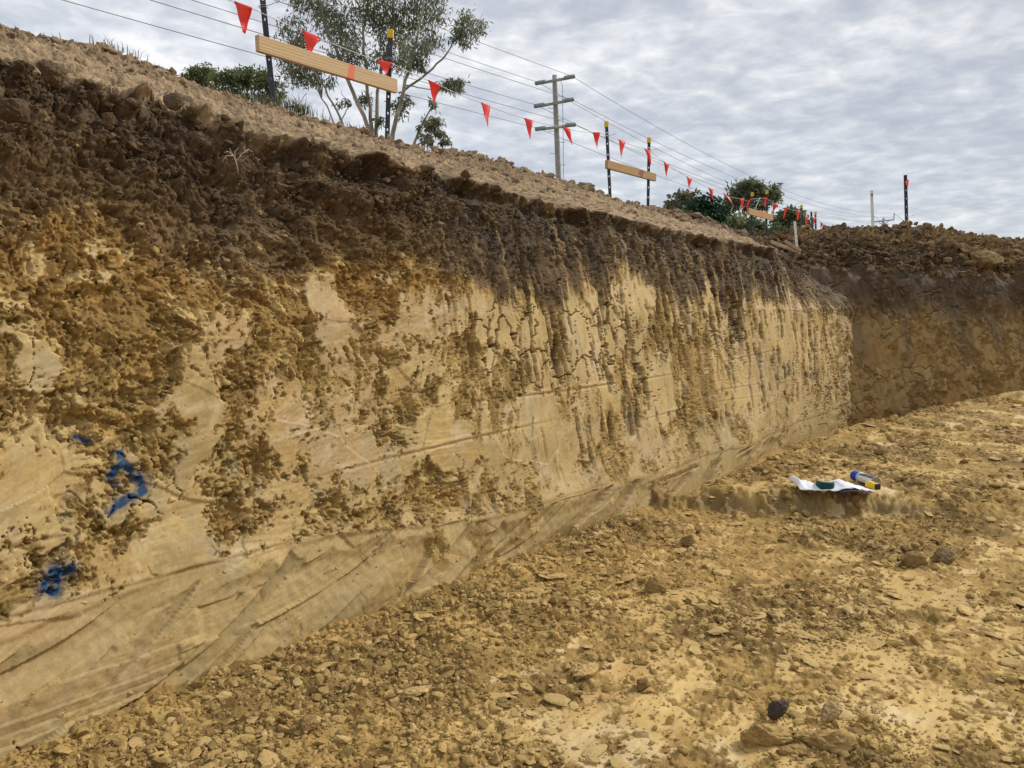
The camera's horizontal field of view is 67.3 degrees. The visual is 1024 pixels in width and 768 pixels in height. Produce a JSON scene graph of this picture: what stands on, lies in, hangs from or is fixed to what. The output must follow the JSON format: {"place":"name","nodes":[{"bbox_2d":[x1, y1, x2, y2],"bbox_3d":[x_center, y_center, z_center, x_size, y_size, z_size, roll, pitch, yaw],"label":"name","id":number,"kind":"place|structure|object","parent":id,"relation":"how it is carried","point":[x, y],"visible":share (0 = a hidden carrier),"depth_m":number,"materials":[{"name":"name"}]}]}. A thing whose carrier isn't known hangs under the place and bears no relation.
{"place":"outdoors","nodes":[
{"label":"outdoors","id":0,"kind":"place"},
{"bbox_2d":[5,25,726,224],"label":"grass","id":1,"kind":"structure","parent":0,"point":[296,107],"depth_m":4.70,"materials":[{"name":"beige plant"}]},
{"bbox_2d":[0,24,854,757],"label":"earth bank","id":2,"kind":"structure","parent":0,"point":[224,620],"depth_m":3.00,"materials":[{"name":"soil"}]},
{"bbox_2d":[0,97,31,124],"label":"embedded rock","id":3,"kind":"object","parent":2,"relation":"on","point":[15,110],"visible":1,"depth_m":2.26,"materials":[{"name":"stone"}]},
{"bbox_2d":[36,59,67,87],"bbox_3d":[-1.420,-0.962,2.381,0.061,0.081,0.075,4,7,32],"label":"embedded rock","id":4,"kind":"object","parent":2,"relation":"on","point":[53,73],"visible":1,"depth_m":2.37,"materials":[{"name":"stone"}]},
{"bbox_2d":[74,112,89,123],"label":"embedded rock","id":5,"kind":"object","parent":2,"relation":"on","point":[82,117],"visible":1,"depth_m":2.41,"materials":[{"name":"stone"}]},
{"bbox_2d":[102,112,117,129],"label":"embedded rock","id":6,"kind":"object","parent":2,"relation":"on","point":[109,119],"visible":1,"depth_m":2.47,"materials":[{"name":"stone"}]},
{"bbox_2d":[163,92,184,110],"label":"embedded rock","id":7,"kind":"object","parent":2,"relation":"on","point":[173,101],"visible":1,"depth_m":2.69,"materials":[{"name":"stone"}]},
{"bbox_2d":[191,131,204,141],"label":"embedded rock","id":8,"kind":"object","parent":2,"relation":"on","point":[198,136],"visible":1,"depth_m":2.71,"materials":[{"name":"stone"}]},
{"bbox_2d":[223,148,251,174],"bbox_3d":[-0.974,-0.792,2.727,0.030,0.094,0.112,5,8,43],"label":"dry root","id":9,"kind":"object","parent":2,"relation":"on","point":[231,153],"visible":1,"depth_m":2.72,"materials":[{"name":"plant"}]},
{"bbox_2d":[258,0,278,102],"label":"star picket","id":10,"kind":"object","parent":2,"relation":"on","point":[263,6],"visible":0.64,"depth_m":4.63,"materials":[{"name":"black metal"}]},
{"bbox_2d":[310,136,315,143],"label":"embedded rock","id":11,"kind":"object","parent":2,"relation":"on","point":[313,140],"visible":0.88,"depth_m":3.22,"materials":[{"name":"stone"}]},
{"bbox_2d":[0,23,782,251],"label":"bank clods","id":12,"kind":"object","parent":2,"relation":"on","point":[228,123],"visible":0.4,"depth_m":3.45,"materials":[{"name":"soil"}]},
{"bbox_2d":[385,29,402,138],"bbox_3d":[-0.857,-1.922,5.525,0.132,1.200,0.058,3,6,0],"label":"star picket","id":13,"kind":"object","parent":2,"relation":"on","point":[390,34],"visible":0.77,"depth_m":5.50,"materials":[{"name":"black metal"}]},
{"bbox_2d":[255,34,397,92],"bbox_3d":[-1.165,-2.067,5.018,0.035,0.094,1.205,4,8,33],"label":"timber board","id":14,"kind":"object","parent":13,"relation":"attached to","point":[267,46],"visible":1,"depth_m":4.92,"materials":[{"name":"brown wood"}]},
{"bbox_2d":[0,59,833,733],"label":"face crumbs","id":15,"kind":"object","parent":2,"relation":"attached to","point":[214,209],"visible":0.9,"depth_m":2.88,"materials":[{"name":"soil"}]},
{"bbox_2d":[577,182,594,186],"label":"crest clod","id":16,"kind":"object","parent":2,"relation":"on","point":[580,184],"visible":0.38,"depth_m":7.18,"materials":[{"name":"soil"}]},
{"bbox_2d":[604,121,616,197],"bbox_3d":[1.089,-2.201,8.337,0.132,1.258,0.058,-4,6,0],"label":"star picket","id":17,"kind":"object","parent":2,"relation":"on","point":[606,125],"visible":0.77,"depth_m":8.31,"materials":[{"name":"black metal"}]},
{"bbox_2d":[229,0,823,226],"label":"bunting","id":18,"kind":"object","parent":17,"relation":"hanging from","point":[244,15],"visible":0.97,"depth_m":5.91,"materials":[{"name":"red plastic"}]},
{"bbox_2d":[605,160,655,180],"bbox_3d":[1.366,-2.419,8.754,0.036,0.088,1.261,4,8,34],"label":"timber board","id":19,"kind":"object","parent":17,"relation":"attached to","point":[626,169],"visible":1,"depth_m":8.66,"materials":[{"name":"brown wood"}]},
{"bbox_2d":[647,137,655,205],"bbox_3d":[1.661,-2.308,9.185,0.133,1.233,0.052,0,6,3],"label":"star picket","id":20,"kind":"object","parent":2,"relation":"on","point":[648,170],"visible":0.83,"depth_m":9.16,"materials":[{"name":"black metal"}]},
{"bbox_2d":[770,240,800,253],"bbox_3d":[2.929,-1.463,8.231,0.542,0.035,0.018,7,7,-38],"label":"timber batten","id":21,"kind":"object","parent":2,"relation":"on","point":[783,246],"visible":1,"depth_m":8.20,"materials":[{"name":"brown wood"}]},
{"bbox_2d":[785,240,801,251],"bbox_3d":[3.027,-1.482,8.282,0.251,0.035,0.018,20,6,-30],"label":"timber batten","id":22,"kind":"object","parent":2,"relation":"on","point":[795,247],"visible":1,"depth_m":8.27,"materials":[{"name":"brown wood"}]},
{"bbox_2d":[793,221,798,246],"bbox_3d":[3.111,-1.621,8.425,0.031,0.318,0.025,-7,6,1],"label":"survey peg","id":23,"kind":"object","parent":2,"relation":"on","point":[795,234],"visible":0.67,"depth_m":8.42,"materials":[{"name":"white paint"}]},
{"bbox_2d":[0,391,1023,767],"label":"pit floor","id":24,"kind":"structure","parent":0,"point":[894,501],"depth_m":2.87,"materials":[{"name":"soil"}]},
{"bbox_2d":[299,714,320,733],"bbox_3d":[-0.592,0.988,2.240,0.047,0.054,0.068,4,7,32],"label":"clay clod","id":25,"kind":"object","parent":24,"relation":"on","point":[308,722],"visible":0.98,"depth_m":2.23,"materials":[{"name":"soil"}]},
{"bbox_2d":[401,684,431,698],"bbox_3d":[-0.303,0.972,2.440,0.114,0.029,0.066,-3,7,-28],"label":"clay plate","id":26,"kind":"object","parent":24,"relation":"on","point":[415,691],"visible":1,"depth_m":2.42,"materials":[{"name":"soil"}]},
{"bbox_2d":[0,395,1023,767],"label":"loose clods","id":27,"kind":"object","parent":24,"relation":"on","point":[216,755],"visible":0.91,"depth_m":2.62,"materials":[{"name":"soil"}]},
{"bbox_2d":[124,396,1023,767],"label":"clay flakes","id":28,"kind":"object","parent":24,"relation":"on","point":[266,756],"visible":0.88,"depth_m":2.76,"materials":[{"name":"soil"}]},
{"bbox_2d":[571,662,598,679],"bbox_3d":[0.248,0.973,2.609,0.086,0.032,0.130,6,8,44],"label":"clay plate","id":29,"kind":"object","parent":24,"relation":"on","point":[587,670],"visible":1,"depth_m":2.59,"materials":[{"name":"soil"}]},
{"bbox_2d":[636,678,649,691],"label":"clay clod","id":30,"kind":"object","parent":24,"relation":"on","point":[642,683],"visible":1,"depth_m":2.49,"materials":[{"name":"soil"}]},
{"bbox_2d":[644,576,666,594],"bbox_3d":[0.626,0.886,3.370,0.101,0.086,0.076,0,6,0],"label":"clay clod","id":31,"kind":"object","parent":24,"relation":"on","point":[655,585],"visible":0.94,"depth_m":3.34,"materials":[{"name":"soil"}]},
{"bbox_2d":[680,535,693,545],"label":"clay clod","id":32,"kind":"object","parent":24,"relation":"on","point":[688,540],"visible":1,"depth_m":3.93,"materials":[{"name":"soil"}]},
{"bbox_2d":[740,723,795,747],"bbox_3d":[0.735,1.010,2.209,0.180,0.103,0.082,-2,15,-14],"label":"clay slab","id":33,"kind":"object","parent":24,"relation":"on","point":[762,735],"depth_m":2.18,"materials":[{"name":"soil"}]},
{"bbox_2d":[767,699,788,719],"bbox_3d":[0.798,0.971,2.303,0.082,0.066,0.050,-4,7,-34],"label":"dark clod","id":34,"kind":"object","parent":24,"relation":"on","point":[777,709],"visible":1,"depth_m":2.29,"materials":[{"name":"soil"}]},
{"bbox_2d":[776,743,814,755],"bbox_3d":[0.796,1.028,2.155,0.123,0.041,0.050,0,6,0],"label":"clay clod","id":35,"kind":"object","parent":24,"relation":"on","point":[794,748],"visible":0.94,"depth_m":2.14,"materials":[{"name":"soil"}]},
{"bbox_2d":[814,532,824,539],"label":"clay clod","id":36,"kind":"object","parent":24,"relation":"on","point":[819,535],"visible":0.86,"depth_m":4.07,"materials":[{"name":"soil"}]},
{"bbox_2d":[791,728,856,754],"bbox_3d":[0.886,1.020,2.199,0.191,0.094,0.095,1,17,6],"label":"clay slab","id":37,"kind":"object","parent":24,"relation":"on","point":[834,741],"depth_m":2.17,"materials":[{"name":"soil"}]},
{"bbox_2d":[788,475,873,491],"bbox_3d":[1.923,0.601,4.646,0.470,0.062,0.144,1,6,9],"label":"paper sheet","id":38,"kind":"object","parent":24,"relation":"on","point":[840,484],"visible":0.88,"depth_m":4.62,"materials":[{"name":"white paper"}]},
{"bbox_2d":[816,479,834,488],"bbox_3d":[1.889,0.603,4.642,0.108,0.047,0.108,0,6,0],"label":"string reel","id":39,"kind":"object","parent":38,"relation":"on","point":[825,484],"visible":1,"depth_m":4.61,"materials":[{"name":"teal plastic"}]},
{"bbox_2d":[820,701,842,722],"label":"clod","id":40,"kind":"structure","parent":24,"relation":"on","point":[831,711],"depth_m":2.29,"materials":[{"name":"soil"}]},
{"bbox_2d":[837,488,874,493],"bbox_3d":[2.030,0.629,4.590,0.219,0.023,0.110,0,6,4],"label":"dark folder","id":41,"kind":"object","parent":24,"relation":"on","point":[850,490],"visible":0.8,"depth_m":4.55,"materials":[{"name":"black plastic"}]},
{"bbox_2d":[850,471,880,483],"bbox_3d":[2.193,0.588,4.787,0.067,0.067,0.201,-2,6,-15],"label":"spray can","id":42,"kind":"object","parent":24,"relation":"on","point":[861,477],"visible":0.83,"depth_m":4.76,"materials":[{"name":"metal"}]},
{"bbox_2d":[865,481,880,489],"bbox_3d":[2.168,0.608,4.622,0.034,0.040,0.085,-3,7,-24],"label":"marker box","id":43,"kind":"object","parent":24,"relation":"on","point":[872,485],"visible":1,"depth_m":4.61,"materials":[{"name":"yellow plastic"}]},
{"bbox_2d":[898,550,925,567],"bbox_3d":[1.914,0.850,3.688,0.122,0.101,0.066,0,6,0],"label":"crumbly clod","id":44,"kind":"object","parent":24,"relation":"on","point":[912,559],"visible":0.9,"depth_m":3.66,"materials":[{"name":"soil"}]},
{"bbox_2d":[930,547,956,564],"bbox_3d":[2.093,0.838,3.742,0.136,0.102,0.104,-5,8,-39],"label":"clay boulder","id":45,"kind":"object","parent":24,"relation":"on","point":[946,555],"visible":0.91,"depth_m":3.71,"materials":[{"name":"soil"}]},
{"bbox_2d":[0,0,1023,238],"label":"sky","id":46,"kind":"structure","parent":0,"point":[834,102],"materials":[{"name":"grey"}]},
{"bbox_2d":[749,219,1023,426],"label":"earth bank","id":47,"kind":"structure","parent":0,"point":[922,341],"depth_m":9.46,"materials":[{"name":"soil"}]},
{"bbox_2d":[750,192,753,232],"bbox_3d":[3.899,-2.500,12.419,0.133,1.162,0.053,0,6,3],"label":"star picket","id":48,"kind":"object","parent":47,"relation":"on","point":[751,204],"visible":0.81,"depth_m":12.40,"materials":[{"name":"black metal"}]},
{"bbox_2d":[747,208,772,220],"bbox_3d":[4.116,-2.804,12.734,0.035,0.100,1.306,4,8,34],"label":"timber board","id":49,"kind":"object","parent":48,"relation":"attached to","point":[758,213],"visible":1,"depth_m":12.63,"materials":[{"name":"brown wood"}]},
{"bbox_2d":[765,190,770,232],"bbox_3d":[4.349,-2.660,13.069,0.133,1.234,0.052,0,6,3],"label":"star picket","id":50,"kind":"object","parent":47,"relation":"on","point":[766,220],"visible":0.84,"depth_m":13.04,"materials":[{"name":"black metal"}]},
{"bbox_2d":[800,205,806,224],"bbox_3d":[5.692,-2.967,14.957,0.132,1.021,0.058,-5,6,1],"label":"star picket","id":51,"kind":"object","parent":47,"relation":"on","point":[801,206],"visible":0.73,"depth_m":14.92,"materials":[{"name":"black metal"}]},
{"bbox_2d":[810,212,813,229],"bbox_3d":[5.795,-2.866,14.809,0.035,0.887,0.026,-8,6,1],"label":"star picket","id":52,"kind":"object","parent":47,"relation":"on","point":[812,226],"visible":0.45,"depth_m":14.77,"materials":[{"name":"black metal"}]},
{"bbox_2d":[814,212,816,228],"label":"star picket","id":53,"kind":"object","parent":47,"relation":"on","point":[815,213],"visible":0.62,"depth_m":15.79,"materials":[{"name":"black metal"}]},
{"bbox_2d":[750,220,1023,277],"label":"spoil clods","id":54,"kind":"object","parent":47,"relation":"on","point":[953,244],"visible":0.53,"depth_m":9.68,"materials":[{"name":"soil"}]},
{"bbox_2d":[904,175,913,220],"bbox_3d":[5.687,-2.338,11.016,0.132,1.290,0.061,-5,6,0],"label":"star picket","id":55,"kind":"object","parent":47,"relation":"on","point":[905,198],"visible":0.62,"depth_m":10.99,"materials":[{"name":"metal"}]},
{"bbox_2d":[923,240,935,248],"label":"heap clod","id":56,"kind":"object","parent":47,"relation":"on","point":[932,243],"visible":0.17,"depth_m":9.90,"materials":[{"name":"soil"}]},
{"bbox_2d":[969,250,1004,269],"bbox_3d":[6.138,-1.586,9.883,0.538,0.256,0.249,-1,17,-6],"label":"heap clod","id":57,"kind":"object","parent":47,"relation":"on","point":[983,259],"visible":0.9,"depth_m":9.84,"materials":[{"name":"soil"}]},
{"bbox_3d":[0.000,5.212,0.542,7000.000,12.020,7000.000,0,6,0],"label":"ground","id":58,"kind":"structure","parent":0,"visible":0},
{"bbox_2d":[177,61,218,88],"bbox_3d":[-8.236,-5.742,20.769,1.001,5.832,1.187,2,6,14],"label":"bush","id":59,"kind":"object","parent":58,"relation":"on","point":[195,71],"visible":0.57,"depth_m":20.21,"materials":[{"name":"green plant"}]},
{"bbox_2d":[201,63,289,104],"bbox_3d":[-6.678,-5.412,19.624,2.038,5.414,1.336,0,6,0],"label":"bush","id":60,"kind":"object","parent":58,"relation":"on","point":[243,78],"visible":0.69,"depth_m":19.22,"materials":[{"name":"green plant"}]},
{"bbox_2d":[265,0,493,140],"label":"gum tree","id":61,"kind":"object","parent":58,"relation":"on","point":[387,20],"visible":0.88,"depth_m":25.14,"materials":[{"name":"green plant"}]},
{"bbox_2d":[413,96,453,150],"bbox_3d":[-2.579,-6.812,23.395,1.581,3.846,1.058,-3,6,-24],"label":"sapling","id":62,"kind":"object","parent":58,"relation":"on","point":[427,140],"visible":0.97,"depth_m":23.24,"materials":[{"name":"green plant"}]},
{"bbox_2d":[534,74,575,179],"bbox_3d":[2.123,-9.567,38.612,2.119,11.501,0.528,0,6,0],"label":"power pole","id":63,"kind":"object","parent":58,"relation":"on","point":[555,102],"visible":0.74,"depth_m":38.10,"materials":[{"name":"wood"}]},
{"bbox_2d":[63,0,535,127],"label":"power wire","id":64,"kind":"object","parent":63,"relation":"attached to","point":[243,50],"visible":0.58,"depth_m":24.01,"materials":[{"name":"metal"}]},
{"bbox_2d":[151,0,571,123],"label":"power wire","id":65,"kind":"object","parent":63,"relation":"attached to","point":[326,53],"visible":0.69,"depth_m":24.80,"materials":[{"name":"metal"}]},
{"bbox_2d":[192,0,534,104],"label":"power wire","id":66,"kind":"object","parent":63,"relation":"attached to","point":[360,52],"visible":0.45,"depth_m":27.92,"materials":[{"name":"metal"}]},
{"bbox_2d":[304,2,536,81],"bbox_3d":[-20.168,-12.059,10.389,0.022,1.100,69.996,5,7,38],"label":"power wire","id":67,"kind":"object","parent":63,"relation":"attached to","point":[463,57],"visible":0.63,"depth_m":34.17,"materials":[{"name":"metal"}]},
{"bbox_2d":[275,0,569,98],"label":"power wire","id":68,"kind":"object","parent":63,"relation":"attached to","point":[460,63],"visible":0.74,"depth_m":32.42,"materials":[{"name":"metal"}]},
{"bbox_2d":[374,2,570,75],"bbox_3d":[-18.513,-12.353,10.358,0.022,1.100,69.996,5,7,38],"label":"power wire","id":69,"kind":"object","parent":63,"relation":"attached to","point":[503,51],"visible":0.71,"depth_m":33.84,"materials":[{"name":"metal"}]},
{"bbox_2d":[541,107,852,220],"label":"power wire","id":70,"kind":"object","parent":63,"relation":"attached to","point":[662,164],"visible":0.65,"depth_m":48.09,"materials":[{"name":"metal"}]},
{"bbox_2d":[543,85,861,216],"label":"power wire","id":71,"kind":"object","parent":63,"relation":"attached to","point":[675,158],"visible":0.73,"depth_m":48.67,"materials":[{"name":"metal"}]},
{"bbox_2d":[543,130,864,226],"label":"power wire","id":72,"kind":"object","parent":63,"relation":"attached to","point":[638,168],"visible":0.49,"depth_m":45.45,"materials":[{"name":"metal"}]},
{"bbox_2d":[575,78,868,212],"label":"power wire","id":73,"kind":"object","parent":63,"relation":"attached to","point":[692,146],"visible":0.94,"depth_m":48.14,"materials":[{"name":"metal"}]},
{"bbox_2d":[576,125,876,223],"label":"power wire","id":74,"kind":"object","parent":63,"relation":"attached to","point":[695,174],"visible":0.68,"depth_m":48.01,"materials":[{"name":"metal"}]},
{"bbox_2d":[575,101,891,217],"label":"power wire","id":75,"kind":"object","parent":63,"relation":"attached to","point":[706,165],"visible":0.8,"depth_m":48.40,"materials":[{"name":"metal"}]},
{"bbox_2d":[663,188,700,211],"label":"tree","id":76,"kind":"object","parent":58,"relation":"on","point":[685,196],"visible":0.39,"depth_m":44.85,"materials":[{"name":"green plant"}]},
{"bbox_2d":[680,191,733,224],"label":"tree","id":77,"kind":"object","parent":58,"relation":"on","point":[703,205],"visible":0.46,"depth_m":40.99,"materials":[{"name":"green plant"}]},
{"bbox_2d":[722,212,764,233],"bbox_3d":[11.844,-6.803,39.525,2.553,4.067,1.684,0,6,0],"label":"bush","id":78,"kind":"object","parent":58,"relation":"on","point":[741,222],"visible":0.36,"depth_m":39.12,"materials":[{"name":"green plant"}]},
{"bbox_2d":[721,175,784,223],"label":"gum tree","id":79,"kind":"object","parent":58,"relation":"on","point":[745,188],"visible":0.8,"depth_m":46.75,"materials":[{"name":"green plant"}]},
{"bbox_2d":[753,217,777,231],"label":"bush","id":80,"kind":"object","parent":58,"relation":"on","point":[760,225],"visible":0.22,"depth_m":40.04,"materials":[{"name":"green plant"}]},
{"bbox_2d":[766,221,790,233],"bbox_3d":[13.050,-6.280,37.546,1.899,3.437,1.360,-1,6,-8],"label":"bush","id":81,"kind":"object","parent":58,"relation":"on","point":[775,228],"visible":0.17,"depth_m":37.16,"materials":[{"name":"green plant"}]},
{"bbox_2d":[769,203,814,229],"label":"bush","id":82,"kind":"object","parent":58,"relation":"on","point":[789,219],"visible":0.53,"depth_m":45.90,"materials":[{"name":"green plant"}]},
{"bbox_2d":[870,190,873,226],"bbox_3d":[7.131,-3.393,15.229,0.050,0.862,0.034,-5,6,1],"label":"survey stake","id":83,"kind":"object","parent":58,"relation":"on","point":[872,208],"visible":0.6,"depth_m":15.21,"materials":[{"name":"white paint"}]},
{"bbox_2d":[874,213,894,224],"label":"power pole","id":84,"kind":"object","parent":58,"relation":"on","point":[883,220],"visible":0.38,"depth_m":95.35,"materials":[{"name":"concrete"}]}
]}

